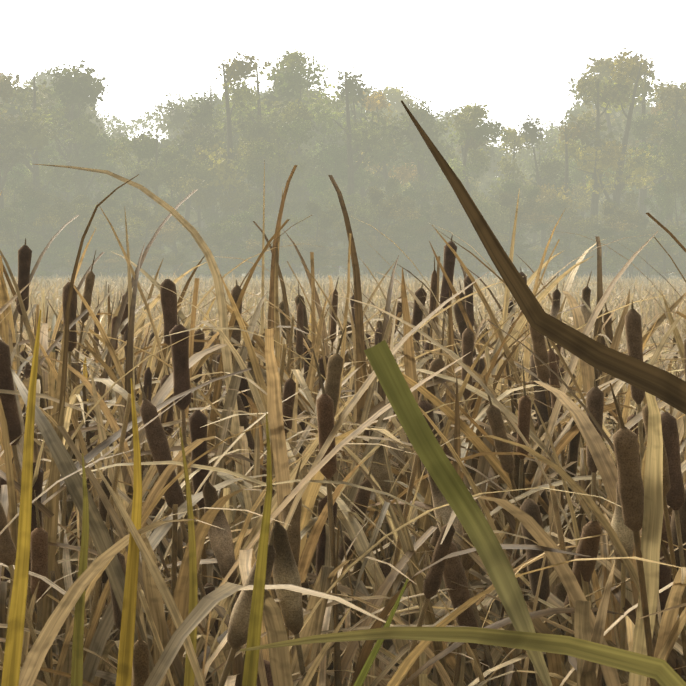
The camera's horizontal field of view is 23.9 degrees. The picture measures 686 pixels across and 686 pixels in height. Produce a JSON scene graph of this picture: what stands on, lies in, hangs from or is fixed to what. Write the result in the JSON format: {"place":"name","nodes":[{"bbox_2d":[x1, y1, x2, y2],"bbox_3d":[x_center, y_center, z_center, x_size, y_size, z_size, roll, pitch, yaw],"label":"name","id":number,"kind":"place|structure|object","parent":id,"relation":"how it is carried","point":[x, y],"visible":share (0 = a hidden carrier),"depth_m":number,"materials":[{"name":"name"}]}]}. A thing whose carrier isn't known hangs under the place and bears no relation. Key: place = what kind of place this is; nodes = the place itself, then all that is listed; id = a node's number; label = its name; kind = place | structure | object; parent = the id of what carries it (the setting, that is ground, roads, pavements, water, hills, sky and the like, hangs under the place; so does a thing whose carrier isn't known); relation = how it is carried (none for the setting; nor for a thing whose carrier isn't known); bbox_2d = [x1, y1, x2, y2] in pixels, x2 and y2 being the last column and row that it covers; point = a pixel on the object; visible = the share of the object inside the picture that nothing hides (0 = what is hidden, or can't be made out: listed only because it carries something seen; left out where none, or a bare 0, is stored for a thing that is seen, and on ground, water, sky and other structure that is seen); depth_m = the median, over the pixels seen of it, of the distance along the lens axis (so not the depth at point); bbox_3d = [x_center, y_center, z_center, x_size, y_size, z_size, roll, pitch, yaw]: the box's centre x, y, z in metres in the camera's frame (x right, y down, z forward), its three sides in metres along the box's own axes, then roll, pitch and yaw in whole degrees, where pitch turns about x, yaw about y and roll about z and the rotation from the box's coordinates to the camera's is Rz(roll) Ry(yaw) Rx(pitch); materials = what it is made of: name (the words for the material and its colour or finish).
{"place":"outdoors","nodes":[
{"label":"outdoors","id":0,"kind":"place"},
{"bbox_2d":[0,0,685,267],"label":"sky","id":1,"kind":"structure","parent":0,"point":[516,58],"materials":[{"name":"white"}]},
{"bbox_2d":[125,269,672,341],"bbox_3d":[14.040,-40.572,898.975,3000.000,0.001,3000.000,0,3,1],"label":"marsh ground","id":2,"kind":"structure","parent":0,"point":[407,278],"depth_m":374.58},
{"bbox_2d":[0,81,32,120],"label":"tree","id":3,"kind":"object","parent":2,"relation":"on","point":[11,106],"visible":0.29,"depth_m":162.06,"materials":[{"name":"green plant"}]},
{"bbox_2d":[0,71,38,274],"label":"tree","id":4,"kind":"object","parent":2,"relation":"on","point":[5,80],"visible":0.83,"depth_m":143.59,"materials":[{"name":"green plant"}]},
{"bbox_2d":[1,310,40,685],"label":"green blade","id":5,"kind":"object","parent":2,"relation":"on","point":[13,650],"visible":1,"depth_m":1.91,"materials":[{"name":"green plant"}]},
{"bbox_2d":[0,217,52,276],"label":"tree","id":6,"kind":"object","parent":2,"relation":"on","point":[6,237],"visible":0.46,"depth_m":139.22,"materials":[{"name":"green plant"}]},
{"bbox_2d":[3,244,59,278],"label":"shrub","id":7,"kind":"object","parent":2,"relation":"on","point":[11,257],"visible":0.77,"depth_m":136.45,"materials":[{"name":"green plant"}]},
{"bbox_2d":[0,208,73,271],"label":"shrub","id":8,"kind":"object","parent":2,"relation":"on","point":[27,235],"visible":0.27,"depth_m":142.97,"materials":[{"name":"green plant"}]},
{"bbox_2d":[0,75,89,277],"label":"tree","id":9,"kind":"object","parent":2,"relation":"on","point":[35,125],"visible":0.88,"depth_m":146.57,"materials":[{"name":"green plant"}]},
{"bbox_2d":[10,60,108,279],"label":"tree","id":10,"kind":"object","parent":2,"relation":"on","point":[88,84],"visible":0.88,"depth_m":151.22,"materials":[{"name":"green plant"}]},
{"bbox_2d":[38,101,102,277],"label":"tree","id":11,"kind":"object","parent":2,"relation":"on","point":[83,152],"visible":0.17,"depth_m":156.24,"materials":[{"name":"green plant"}]},
{"bbox_2d":[17,138,125,276],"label":"tree","id":12,"kind":"object","parent":2,"relation":"on","point":[105,166],"visible":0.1,"depth_m":157.24,"materials":[{"name":"green plant"}]},
{"bbox_2d":[33,195,121,280],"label":"tree","id":13,"kind":"object","parent":2,"relation":"on","point":[83,208],"visible":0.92,"depth_m":137.74,"materials":[{"name":"green plant"}]},
{"bbox_2d":[71,453,88,685],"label":"green blade","id":14,"kind":"object","parent":2,"relation":"on","point":[77,660],"visible":0.92,"depth_m":2.40,"materials":[{"name":"green plant"}]},
{"bbox_2d":[43,150,121,258],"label":"tree","id":15,"kind":"object","parent":2,"relation":"on","point":[81,161],"visible":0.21,"depth_m":151.17,"materials":[{"name":"green plant"}]},
{"bbox_2d":[46,64,120,276],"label":"tree","id":16,"kind":"object","parent":2,"relation":"on","point":[88,130],"visible":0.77,"depth_m":150.72,"materials":[{"name":"green plant"}]},
{"bbox_2d":[55,233,122,276],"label":"shrub","id":17,"kind":"object","parent":2,"relation":"on","point":[69,249],"visible":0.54,"depth_m":139.93,"materials":[{"name":"green plant"}]},
{"bbox_2d":[67,247,121,277],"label":"shrub","id":18,"kind":"object","parent":2,"relation":"on","point":[86,264],"visible":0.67,"depth_m":137.62,"materials":[{"name":"green plant"}]},
{"bbox_2d":[22,68,167,135],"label":"tree","id":19,"kind":"object","parent":2,"relation":"on","point":[48,78],"visible":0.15,"depth_m":280.57,"materials":[{"name":"green plant"}]},
{"bbox_2d":[58,174,138,421],"bbox_3d":[-0.516,0.683,3.021,0.282,1.993,0.036,-1,3,-19],"label":"reed leaf","id":20,"kind":"object","parent":2,"relation":"on","point":[65,362],"visible":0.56,"depth_m":3.01,"materials":[{"name":"brown plant"}]},
{"bbox_2d":[51,194,159,275],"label":"tree","id":21,"kind":"object","parent":2,"relation":"on","point":[116,214],"visible":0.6,"depth_m":140.20,"materials":[{"name":"green plant"}]},
{"bbox_2d":[59,237,173,277],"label":"shrub","id":22,"kind":"object","parent":2,"relation":"on","point":[135,243],"visible":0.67,"depth_m":137.08,"materials":[{"name":"green plant"}]},
{"bbox_2d":[116,378,141,685],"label":"green blade","id":23,"kind":"object","parent":2,"relation":"on","point":[125,660],"visible":0.97,"depth_m":2.10,"materials":[{"name":"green plant"}]},
{"bbox_2d":[95,129,163,276],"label":"tree","id":24,"kind":"object","parent":2,"relation":"on","point":[144,146],"visible":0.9,"depth_m":145.30,"materials":[{"name":"green plant"}]},
{"bbox_2d":[125,212,135,399],"bbox_3d":[-0.562,0.622,4.409,0.020,1.985,0.112,-1,3,-27],"label":"leaf","id":25,"kind":"object","parent":2,"relation":"on","point":[129,282],"visible":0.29,"depth_m":4.41,"materials":[{"name":"brown plant"}]},
{"bbox_2d":[35,164,241,513],"bbox_3d":[-0.432,0.587,4.133,0.713,2.084,0.060,0,3,9],"label":"reed leaf","id":26,"kind":"object","parent":2,"relation":"on","point":[219,293],"visible":0.54,"depth_m":4.11,"materials":[{"name":"brown plant"}]},
{"bbox_2d":[108,154,180,253],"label":"tree","id":27,"kind":"object","parent":2,"relation":"on","point":[129,167],"visible":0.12,"depth_m":156.27,"materials":[{"name":"green plant"}]},
{"bbox_2d":[114,247,175,280],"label":"shrub","id":28,"kind":"object","parent":2,"relation":"on","point":[154,251],"visible":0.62,"depth_m":138.56,"materials":[{"name":"green plant"}]},
{"bbox_2d":[109,204,183,277],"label":"shrub","id":29,"kind":"object","parent":2,"relation":"on","point":[165,229],"visible":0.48,"depth_m":139.10,"materials":[{"name":"green plant"}]},
{"bbox_2d":[98,205,200,270],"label":"tree","id":30,"kind":"object","parent":2,"relation":"on","point":[151,222],"visible":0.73,"depth_m":139.31,"materials":[{"name":"green plant"}]},
{"bbox_2d":[123,134,187,276],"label":"tree","id":31,"kind":"object","parent":2,"relation":"on","point":[149,176],"visible":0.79,"depth_m":142.99,"materials":[{"name":"green plant"}]},
{"bbox_2d":[90,145,252,277],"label":"tree","id":32,"kind":"object","parent":2,"relation":"on","point":[188,180],"visible":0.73,"depth_m":144.78,"materials":[{"name":"green plant"}]},
{"bbox_2d":[144,220,208,276],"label":"tree","id":33,"kind":"object","parent":2,"relation":"on","point":[183,237],"visible":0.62,"depth_m":140.72,"materials":[{"name":"green plant"}]},
{"bbox_2d":[149,89,208,135],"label":"tree","id":34,"kind":"object","parent":2,"relation":"on","point":[165,115],"visible":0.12,"depth_m":220.46,"materials":[{"name":"green plant"}]},
{"bbox_2d":[163,99,202,229],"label":"tree","id":35,"kind":"object","parent":2,"relation":"on","point":[180,116],"visible":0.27,"depth_m":173.27,"materials":[{"name":"green plant"}]},
{"bbox_2d":[154,92,219,276],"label":"tree","id":36,"kind":"object","parent":2,"relation":"on","point":[199,111],"visible":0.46,"depth_m":150.12,"materials":[{"name":"green plant"}]},
{"bbox_2d":[179,426,197,685],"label":"green blade","id":37,"kind":"object","parent":2,"relation":"on","point":[189,676],"visible":0.87,"depth_m":2.30,"materials":[{"name":"green plant"}]},
{"bbox_2d":[137,133,243,277],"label":"tree","id":38,"kind":"object","parent":2,"relation":"on","point":[201,199],"visible":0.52,"depth_m":148.24,"materials":[{"name":"green plant"}]},
{"bbox_2d":[167,85,246,277],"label":"tree","id":39,"kind":"object","parent":2,"relation":"on","point":[217,130],"visible":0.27,"depth_m":151.51,"materials":[{"name":"green plant"}]},
{"bbox_2d":[182,217,253,272],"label":"shrub","id":40,"kind":"object","parent":2,"relation":"on","point":[214,241],"visible":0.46,"depth_m":140.45,"materials":[{"name":"green plant"}]},
{"bbox_2d":[192,51,270,278],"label":"tree","id":41,"kind":"object","parent":2,"relation":"on","point":[236,70],"visible":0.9,"depth_m":145.13,"materials":[{"name":"green plant"}]},
{"bbox_2d":[209,202,289,277],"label":"shrub","id":42,"kind":"object","parent":2,"relation":"on","point":[229,225],"visible":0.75,"depth_m":136.91,"materials":[{"name":"green plant"}]},
{"bbox_2d":[162,90,343,276],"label":"tree","id":43,"kind":"object","parent":2,"relation":"on","point":[271,97],"visible":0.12,"depth_m":163.42,"materials":[{"name":"green plant"}]},
{"bbox_2d":[185,98,321,229],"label":"tree","id":44,"kind":"object","parent":2,"relation":"on","point":[254,191],"visible":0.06,"depth_m":153.51,"materials":[{"name":"green plant"}]},
{"bbox_2d":[222,191,289,279],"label":"shrub","id":45,"kind":"object","parent":2,"relation":"on","point":[271,225],"visible":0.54,"depth_m":139.84,"materials":[{"name":"green plant"}]},
{"bbox_2d":[242,413,272,685],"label":"green blade","id":46,"kind":"object","parent":2,"relation":"on","point":[250,672],"visible":0.95,"depth_m":1.90,"materials":[{"name":"green plant"}]},
{"bbox_2d":[260,160,264,365],"bbox_3d":[-0.266,0.495,5.199,0.011,2.165,0.115,1,3,20],"label":"leaf","id":47,"kind":"object","parent":2,"relation":"on","point":[262,311],"visible":0.29,"depth_m":5.21,"materials":[{"name":"brown plant"}]},
{"bbox_2d":[213,67,314,279],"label":"tree","id":48,"kind":"object","parent":2,"relation":"on","point":[260,126],"visible":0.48,"depth_m":146.24,"materials":[{"name":"green plant"}]},
{"bbox_2d":[217,227,323,277],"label":"shrub","id":49,"kind":"object","parent":2,"relation":"on","point":[287,242],"visible":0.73,"depth_m":135.81,"materials":[{"name":"green plant"}]},
{"bbox_2d":[274,190,282,360],"bbox_3d":[-0.198,0.510,5.591,0.040,2.097,0.118,-1,3,-28],"label":"leaf","id":50,"kind":"object","parent":2,"relation":"on","point":[276,330],"visible":0.29,"depth_m":5.60,"materials":[{"name":"brown plant"}]},
{"bbox_2d":[197,139,372,256],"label":"tree","id":51,"kind":"object","parent":2,"relation":"on","point":[288,204],"visible":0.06,"depth_m":149.81,"materials":[{"name":"green plant"}]},
{"bbox_2d":[231,64,355,277],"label":"tree","id":52,"kind":"object","parent":2,"relation":"on","point":[300,159],"visible":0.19,"depth_m":152.65,"materials":[{"name":"green plant"}]},
{"bbox_2d":[226,98,363,276],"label":"tree","id":53,"kind":"object","parent":2,"relation":"on","point":[255,151],"visible":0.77,"depth_m":142.25,"materials":[{"name":"green plant"}]},
{"bbox_2d":[259,48,344,279],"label":"tree","id":54,"kind":"object","parent":2,"relation":"on","point":[290,79],"visible":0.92,"depth_m":152.39,"materials":[{"name":"green plant"}]},
{"bbox_2d":[271,220,336,268],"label":"tree","id":55,"kind":"object","parent":2,"relation":"on","point":[326,238],"visible":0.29,"depth_m":139.72,"materials":[{"name":"green plant"}]},
{"bbox_2d":[298,242,338,278],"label":"shrub","id":56,"kind":"object","parent":2,"relation":"on","point":[316,249],"visible":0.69,"depth_m":136.37,"materials":[{"name":"green plant"}]},
{"bbox_2d":[0,165,685,685],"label":"cattails","id":57,"kind":"object","parent":2,"relation":"on","point":[572,473],"visible":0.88,"depth_m":3.15,"materials":[{"name":"beige plant"}]},
{"bbox_2d":[4,269,685,329],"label":"reeds","id":58,"kind":"object","parent":2,"relation":"on","point":[368,287],"visible":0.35,"depth_m":67.06,"materials":[{"name":"beige plant"}]},
{"bbox_2d":[284,142,405,278],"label":"tree","id":59,"kind":"object","parent":2,"relation":"on","point":[335,154],"visible":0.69,"depth_m":147.08,"materials":[{"name":"green plant"}]},
{"bbox_2d":[10,283,685,437],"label":"reeds","id":60,"kind":"object","parent":2,"relation":"on","point":[647,317],"visible":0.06,"depth_m":32.09,"materials":[{"name":"beige plant"}]},
{"bbox_2d":[301,97,401,276],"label":"tree","id":61,"kind":"object","parent":2,"relation":"on","point":[358,110],"visible":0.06,"depth_m":170.46,"materials":[{"name":"green plant"}]},
{"bbox_2d":[301,73,414,281],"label":"tree","id":62,"kind":"object","parent":2,"relation":"on","point":[371,135],"visible":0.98,"depth_m":146.16,"materials":[{"name":"green plant"}]},
{"bbox_2d":[330,213,394,276],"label":"shrub","id":63,"kind":"object","parent":2,"relation":"on","point":[371,242],"visible":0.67,"depth_m":138.49,"materials":[{"name":"green plant"}]},
{"bbox_2d":[335,67,399,276],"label":"tree","id":64,"kind":"object","parent":2,"relation":"on","point":[353,92],"visible":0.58,"depth_m":152.38,"materials":[{"name":"green plant"}]},
{"bbox_2d":[331,246,410,278],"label":"shrub","id":65,"kind":"object","parent":2,"relation":"on","point":[385,266],"visible":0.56,"depth_m":138.08,"materials":[{"name":"green plant"}]},
{"bbox_2d":[354,579,408,685],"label":"green blade","id":66,"kind":"object","parent":2,"relation":"on","point":[360,680],"visible":0.9,"depth_m":1.05,"materials":[{"name":"green plant"}]},
{"bbox_2d":[356,90,417,279],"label":"tree","id":67,"kind":"object","parent":2,"relation":"on","point":[378,102],"visible":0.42,"depth_m":154.58,"materials":[{"name":"green plant"}]},
{"bbox_2d":[369,86,424,276],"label":"tree","id":68,"kind":"object","parent":2,"relation":"on","point":[393,96],"visible":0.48,"depth_m":217.37,"materials":[{"name":"green plant"}]},
{"bbox_2d":[364,140,435,209],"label":"tree","id":69,"kind":"object","parent":2,"relation":"on","point":[407,148],"visible":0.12,"depth_m":160.31,"materials":[{"name":"green plant"}]},
{"bbox_2d":[387,98,459,274],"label":"tree","id":70,"kind":"object","parent":2,"relation":"on","point":[420,147],"visible":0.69,"depth_m":151.82,"materials":[{"name":"green plant"}]},
{"bbox_2d":[387,153,475,276],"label":"tree","id":71,"kind":"object","parent":2,"relation":"on","point":[423,184],"visible":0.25,"depth_m":151.98,"materials":[{"name":"green plant"}]},
{"bbox_2d":[404,202,482,277],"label":"shrub","id":72,"kind":"object","parent":2,"relation":"on","point":[439,209],"visible":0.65,"depth_m":139.82,"materials":[{"name":"green plant"}]},
{"bbox_2d":[364,340,551,685],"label":"green blade","id":73,"kind":"object","parent":2,"relation":"on","point":[449,482],"visible":1,"depth_m":0.99,"materials":[{"name":"green plant"}]},
{"bbox_2d":[431,249,487,282],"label":"shrub","id":74,"kind":"object","parent":2,"relation":"on","point":[467,263],"visible":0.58,"depth_m":135.74,"materials":[{"name":"green plant"}]},
{"bbox_2d":[436,201,487,273],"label":"shrub","id":75,"kind":"object","parent":2,"relation":"on","point":[455,205],"visible":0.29,"depth_m":141.31,"materials":[{"name":"green plant"}]},
{"bbox_2d":[240,627,685,685],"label":"green blade","id":76,"kind":"object","parent":2,"relation":"on","point":[661,672],"visible":1,"depth_m":0.95,"materials":[{"name":"green plant"}]},
{"bbox_2d":[448,136,493,266],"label":"tree","id":77,"kind":"object","parent":2,"relation":"on","point":[477,156],"visible":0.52,"depth_m":147.43,"materials":[{"name":"green plant"}]},
{"bbox_2d":[420,157,526,275],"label":"tree","id":78,"kind":"object","parent":2,"relation":"on","point":[481,202],"visible":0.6,"depth_m":141.87,"materials":[{"name":"green plant"}]},
{"bbox_2d":[444,102,509,270],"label":"tree","id":79,"kind":"object","parent":2,"relation":"on","point":[466,119],"visible":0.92,"depth_m":143.48,"materials":[{"name":"green plant"}]},
{"bbox_2d":[437,220,522,277],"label":"shrub","id":80,"kind":"object","parent":2,"relation":"on","point":[491,226],"visible":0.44,"depth_m":140.87,"materials":[{"name":"green plant"}]},
{"bbox_2d":[454,139,506,278],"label":"tree","id":81,"kind":"object","parent":2,"relation":"on","point":[491,153],"visible":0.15,"depth_m":180.13,"materials":[{"name":"green plant"}]},
{"bbox_2d":[477,138,533,189],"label":"tree","id":82,"kind":"object","parent":2,"relation":"on","point":[493,167],"visible":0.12,"depth_m":196.76,"materials":[{"name":"green plant"}]},
{"bbox_2d":[495,189,519,395],"bbox_3d":[0.390,0.586,4.590,0.242,2.042,0.009,-1,3,-24],"label":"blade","id":83,"kind":"object","parent":2,"relation":"on","point":[505,312],"visible":0.31,"depth_m":4.59,"materials":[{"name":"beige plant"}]},
{"bbox_2d":[485,125,538,253],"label":"tree","id":84,"kind":"object","parent":2,"relation":"on","point":[513,140],"visible":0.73,"depth_m":147.78,"materials":[{"name":"green plant"}]},
{"bbox_2d":[474,243,566,277],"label":"shrub","id":85,"kind":"object","parent":2,"relation":"on","point":[518,250],"visible":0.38,"depth_m":137.92,"materials":[{"name":"green plant"}]},
{"bbox_2d":[474,148,579,272],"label":"tree","id":86,"kind":"object","parent":2,"relation":"on","point":[559,158],"visible":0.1,"depth_m":160.77,"materials":[{"name":"green plant"}]},
{"bbox_2d":[401,101,685,414],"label":"blade","id":87,"kind":"object","parent":2,"relation":"on","point":[665,386],"visible":1,"depth_m":1.26,"materials":[{"name":"brown plant"}]},
{"bbox_2d":[521,140,569,274],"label":"tree","id":88,"kind":"object","parent":2,"relation":"on","point":[530,163],"visible":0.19,"depth_m":177.01,"materials":[{"name":"green plant"}]},
{"bbox_2d":[517,115,574,279],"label":"tree","id":89,"kind":"object","parent":2,"relation":"on","point":[548,169],"visible":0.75,"depth_m":150.13,"materials":[{"name":"green plant"}]},
{"bbox_2d":[519,154,612,277],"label":"tree","id":90,"kind":"object","parent":2,"relation":"on","point":[579,191],"visible":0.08,"depth_m":156.70,"materials":[{"name":"green plant"}]},
{"bbox_2d":[533,119,601,274],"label":"tree","id":91,"kind":"object","parent":2,"relation":"on","point":[567,148],"visible":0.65,"depth_m":145.68,"materials":[{"name":"green plant"}]},
{"bbox_2d":[522,105,618,173],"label":"tree","id":92,"kind":"object","parent":2,"relation":"on","point":[575,112],"visible":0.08,"depth_m":208.81,"materials":[{"name":"green plant"}]},
{"bbox_2d":[546,140,630,228],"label":"tree","id":93,"kind":"object","parent":2,"relation":"on","point":[578,176],"visible":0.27,"depth_m":157.58,"materials":[{"name":"green plant"}]},
{"bbox_2d":[549,73,632,276],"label":"tree","id":94,"kind":"object","parent":2,"relation":"on","point":[582,86],"visible":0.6,"depth_m":144.91,"materials":[{"name":"green plant"}]},
{"bbox_2d":[568,56,646,270],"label":"tree","id":95,"kind":"object","parent":2,"relation":"on","point":[603,70],"visible":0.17,"depth_m":170.46,"materials":[{"name":"green plant"}]},
{"bbox_2d":[574,163,641,275],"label":"tree","id":96,"kind":"object","parent":2,"relation":"on","point":[631,198],"visible":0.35,"depth_m":148.57,"materials":[{"name":"green plant"}]},
{"bbox_2d":[573,51,660,276],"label":"tree","id":97,"kind":"object","parent":2,"relation":"on","point":[633,70],"visible":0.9,"depth_m":144.61,"materials":[{"name":"green plant"}]},
{"bbox_2d":[600,102,652,277],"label":"tree","id":98,"kind":"object","parent":2,"relation":"on","point":[635,110],"visible":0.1,"depth_m":193.41,"materials":[{"name":"green plant"}]},
{"bbox_2d":[599,47,670,277],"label":"tree","id":99,"kind":"object","parent":2,"relation":"on","point":[648,88],"visible":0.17,"depth_m":154.51,"materials":[{"name":"green plant"}]},
{"bbox_2d":[603,224,685,281],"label":"shrub","id":100,"kind":"object","parent":2,"relation":"on","point":[666,241],"visible":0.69,"depth_m":135.22,"materials":[{"name":"green plant"}]},
{"bbox_2d":[623,128,685,203],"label":"tree","id":101,"kind":"object","parent":2,"relation":"on","point":[675,151],"visible":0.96,"depth_m":141.10,"materials":[{"name":"green plant"}]},
{"bbox_2d":[624,108,685,225],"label":"tree","id":102,"kind":"object","parent":2,"relation":"on","point":[638,132],"visible":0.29,"depth_m":152.89,"materials":[{"name":"green plant"}]},
{"bbox_2d":[641,167,685,279],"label":"tree","id":103,"kind":"object","parent":2,"relation":"on","point":[666,201],"visible":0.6,"depth_m":143.37,"materials":[{"name":"green plant"}]},
{"bbox_2d":[642,82,685,277],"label":"tree","id":104,"kind":"object","parent":2,"relation":"on","point":[674,97],"visible":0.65,"depth_m":147.73,"materials":[{"name":"green plant"}]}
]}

